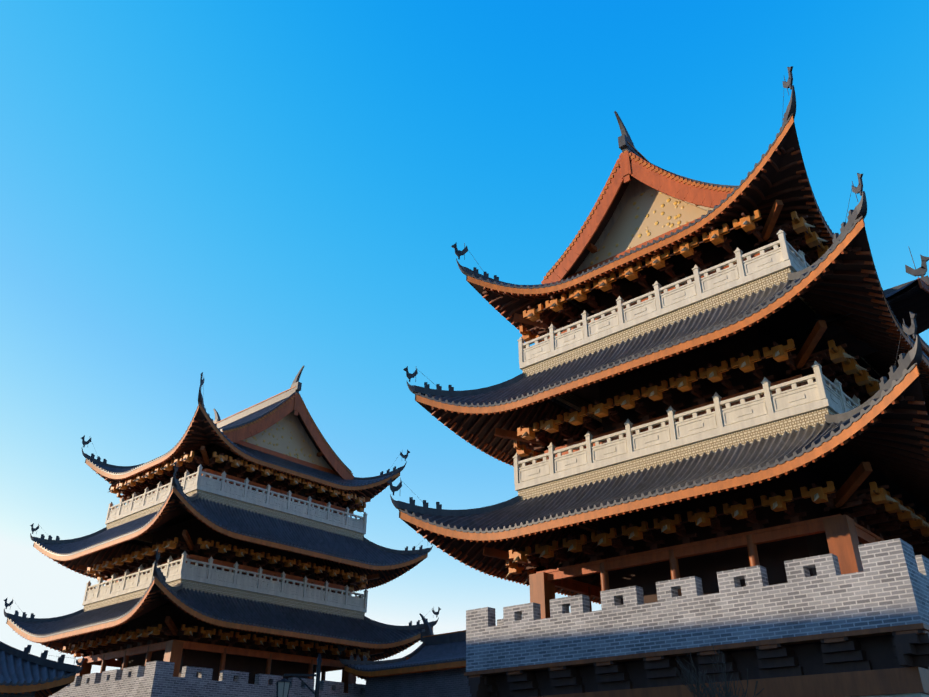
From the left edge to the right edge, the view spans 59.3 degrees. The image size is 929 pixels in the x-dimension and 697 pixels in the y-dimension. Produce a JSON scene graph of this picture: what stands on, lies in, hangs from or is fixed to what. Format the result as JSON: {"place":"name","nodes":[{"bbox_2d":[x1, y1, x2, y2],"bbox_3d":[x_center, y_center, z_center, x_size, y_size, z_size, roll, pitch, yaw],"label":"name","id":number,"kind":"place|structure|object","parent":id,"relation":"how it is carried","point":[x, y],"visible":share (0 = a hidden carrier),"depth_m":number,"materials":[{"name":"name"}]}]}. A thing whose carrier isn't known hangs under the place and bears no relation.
{"place":"outdoors","nodes":[
{"label":"outdoors","id":0,"kind":"place"},
{"bbox_2d":[0,691,35,696],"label":"building wall","id":1,"kind":"structure","parent":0,"point":[28,694],"depth_m":39.48,"materials":[{"name":"brown wood"}]},
{"bbox_2d":[1,689,52,696],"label":"rafters","id":2,"kind":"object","parent":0,"point":[44,693],"depth_m":40.86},
{"bbox_2d":[0,650,70,683],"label":"roof tiles","id":3,"kind":"object","parent":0,"point":[14,669],"visible":0.56,"depth_m":39.96,"materials":[{"name":"tile"}]},
{"bbox_2d":[0,641,84,685],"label":"roof ridge","id":4,"kind":"structure","parent":3,"relation":"on","point":[43,660],"depth_m":40.59,"materials":[{"name":"grey tile"}]},
{"bbox_2d":[0,675,74,695],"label":"roof eave","id":5,"kind":"object","parent":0,"point":[28,688],"visible":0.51,"depth_m":39.25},
{"bbox_2d":[36,683,69,696],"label":"soffit","id":6,"kind":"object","parent":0,"point":[55,689],"visible":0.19,"depth_m":40.69,"materials":[{"name":"brown wood"}]},
{"bbox_2d":[41,408,423,696],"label":"tower","id":7,"kind":"structure","parent":0,"point":[191,524],"depth_m":60.22,"materials":[{"name":"brown wood"}]},
{"bbox_2d":[13,394,418,672],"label":"tower fascia","id":8,"kind":"structure","parent":7,"relation":"attached to","point":[295,404],"depth_m":62.67,"materials":[{"name":"brown wood"}]},
{"bbox_2d":[9,398,424,642],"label":"roof tiles","id":9,"kind":"object","parent":7,"relation":"on","point":[271,529],"visible":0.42,"depth_m":61.23,"materials":[{"name":"grey tile"}]},
{"bbox_2d":[6,386,432,660],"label":"trim","id":10,"kind":"structure","parent":7,"relation":"on","point":[157,582],"depth_m":59.82,"materials":[{"name":"paint"}]},
{"bbox_2d":[4,366,440,643],"bbox_3d":[-18.756,13.389,68.412,22.716,22.150,25.316,-23,-36,36],"label":"tower ornament","id":11,"kind":"object","parent":10,"relation":"on","point":[176,484],"visible":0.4,"depth_m":64.67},
{"bbox_2d":[83,489,364,619],"bbox_3d":[-18.756,18.113,65.901,13.940,7.150,16.540,-23,-36,36],"label":"tower frieze","id":12,"kind":"object","parent":7,"relation":"attached to","point":[227,591],"visible":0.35,"depth_m":61.41,"materials":[{"name":"beige stone"}]},
{"bbox_2d":[44,419,416,665],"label":"roof rafters","id":13,"kind":"object","parent":7,"relation":"on","point":[183,546],"visible":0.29,"depth_m":61.57,"materials":[{"name":"brown wood"}]},
{"bbox_2d":[63,451,369,665],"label":"roof brackets","id":14,"kind":"object","parent":13,"relation":"attached to","point":[161,548],"visible":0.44,"depth_m":60.55,"materials":[{"name":"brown wood"}]},
{"bbox_2d":[59,457,365,657],"bbox_3d":[-18.756,18.277,65.814,16.792,12.775,19.392,-23,-36,36],"label":"tower beak","id":15,"kind":"object","parent":14,"relation":"attached to","point":[224,549],"visible":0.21,"depth_m":60.09},
{"bbox_2d":[163,410,331,474],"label":"gable trim","id":16,"kind":"structure","parent":7,"relation":"on","point":[291,417],"depth_m":69.54,"materials":[{"name":"paint"}]},
{"bbox_2d":[242,419,322,466],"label":"gable","id":17,"kind":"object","parent":7,"relation":"on","point":[284,436],"visible":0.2,"depth_m":67.75,"materials":[{"name":"beige paint"}]},
{"bbox_2d":[276,654,321,696],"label":"lamp post","id":18,"kind":"object","parent":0,"point":[317,675],"visible":0.94,"depth_m":28.01,"materials":[{"name":"black metal"}]},
{"bbox_2d":[278,682,289,696],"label":"lamp lantern","id":19,"kind":"object","parent":18,"relation":"attached to","point":[280,688],"visible":0.9,"depth_m":27.68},
{"bbox_2d":[365,660,470,696],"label":"building wall","id":20,"kind":"structure","parent":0,"point":[447,683],"depth_m":56.09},
{"bbox_2d":[348,640,465,670],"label":"roof tiles","id":21,"kind":"object","parent":20,"relation":"on","point":[454,650],"visible":0.21,"depth_m":59.50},
{"bbox_2d":[337,613,465,671],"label":"roof ridge","id":22,"kind":"structure","parent":21,"relation":"on","point":[445,638],"depth_m":60.64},
{"bbox_2d":[353,657,465,680],"bbox_3d":[3.497,21.389,57.047,23.111,2.548,10.611,-23,-36,36],"label":"roof eave","id":23,"kind":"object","parent":20,"relation":"attached to","point":[407,658],"depth_m":56.31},
{"bbox_2d":[355,667,465,678],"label":"rafter ends","id":24,"kind":"object","parent":20,"relation":"on","point":[409,673],"visible":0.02,"depth_m":56.49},
{"bbox_2d":[0,0,928,689],"label":"sky","id":25,"kind":"structure","parent":0,"point":[245,195],"materials":[{"name":"blue"}]},
{"bbox_2d":[345,610,598,677],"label":"trim","id":26,"kind":"structure","parent":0,"point":[412,669],"depth_m":56.63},
{"bbox_2d":[402,121,928,696],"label":"tower","id":27,"kind":"structure","parent":0,"point":[840,463],"depth_m":32.62,"materials":[{"name":"brown wood"}]},
{"bbox_2d":[575,177,713,272],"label":"gable trim","id":28,"kind":"structure","parent":27,"relation":"on","point":[635,187],"depth_m":42.83,"materials":[{"name":"paint"}]},
{"bbox_2d":[587,189,707,267],"bbox_3d":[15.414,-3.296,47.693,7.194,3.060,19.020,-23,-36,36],"label":"gable","id":29,"kind":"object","parent":27,"relation":"on","point":[645,216],"visible":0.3,"depth_m":41.37,"materials":[{"name":"beige paint"}]},
{"bbox_2d":[399,115,928,592],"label":"trim","id":30,"kind":"structure","parent":27,"relation":"on","point":[813,453],"depth_m":32.72,"materials":[{"name":"paint"}]},
{"bbox_2d":[387,66,928,532],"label":"tower ornament","id":31,"kind":"object","parent":30,"relation":"on","point":[911,360],"visible":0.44,"depth_m":33.49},
{"bbox_2d":[401,119,928,558],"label":"roof tiles","id":32,"kind":"object","parent":27,"relation":"on","point":[762,452],"visible":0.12,"depth_m":34.02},
{"bbox_2d":[416,149,928,603],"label":"tower fascia","id":33,"kind":"structure","parent":27,"relation":"attached to","point":[669,186],"depth_m":35.47,"materials":[{"name":"brown wood"}]},
{"bbox_2d":[417,146,928,600],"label":"roof rafters","id":34,"kind":"object","parent":27,"relation":"on","point":[909,475],"visible":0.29,"depth_m":33.78,"materials":[{"name":"brown wood"}]},
{"bbox_2d":[506,210,928,583],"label":"roof brackets","id":35,"kind":"object","parent":34,"relation":"attached to","point":[849,366],"visible":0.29,"depth_m":34.01,"materials":[{"name":"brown wood"}]},
{"bbox_2d":[506,221,928,599],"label":"tower beak","id":36,"kind":"object","parent":35,"relation":"on","point":[816,496],"visible":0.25,"depth_m":32.75},
{"bbox_2d":[467,629,928,696],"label":"wall corbels","id":37,"kind":"object","parent":27,"relation":"attached to","point":[909,650],"visible":0.81,"depth_m":27.94,"materials":[{"name":"grey stone"}]},
{"bbox_2d":[518,267,928,554],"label":"tower frieze","id":38,"kind":"object","parent":27,"relation":"attached to","point":[765,431],"visible":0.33,"depth_m":35.01,"materials":[{"name":"beige stone"}]},
{"bbox_2d":[808,284,928,356],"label":"porch roof soffit","id":39,"kind":"structure","parent":27,"relation":"on","point":[915,299],"depth_m":32.55,"materials":[{"name":"brown wood"}]},
{"bbox_2d":[675,644,763,696],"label":"bare tree","id":40,"kind":"object","parent":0,"point":[711,692],"visible":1,"depth_m":22.50,"materials":[{"name":"brown plant"}]},
{"bbox_2d":[806,278,918,329],"bbox_3d":[16.339,-1.304,32.599,4.300,1.070,3.400,-23,-36,36],"label":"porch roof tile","id":41,"kind":"object","parent":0,"point":[829,318],"visible":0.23,"depth_m":31.84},
{"bbox_2d":[814,246,928,319],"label":"porch roof ridge","id":42,"kind":"structure","parent":0,"point":[921,271],"depth_m":32.07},
{"bbox_2d":[917,278,928,293],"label":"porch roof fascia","id":43,"kind":"structure","parent":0,"point":[923,285],"depth_m":30.45,"materials":[{"name":"brown wood"}]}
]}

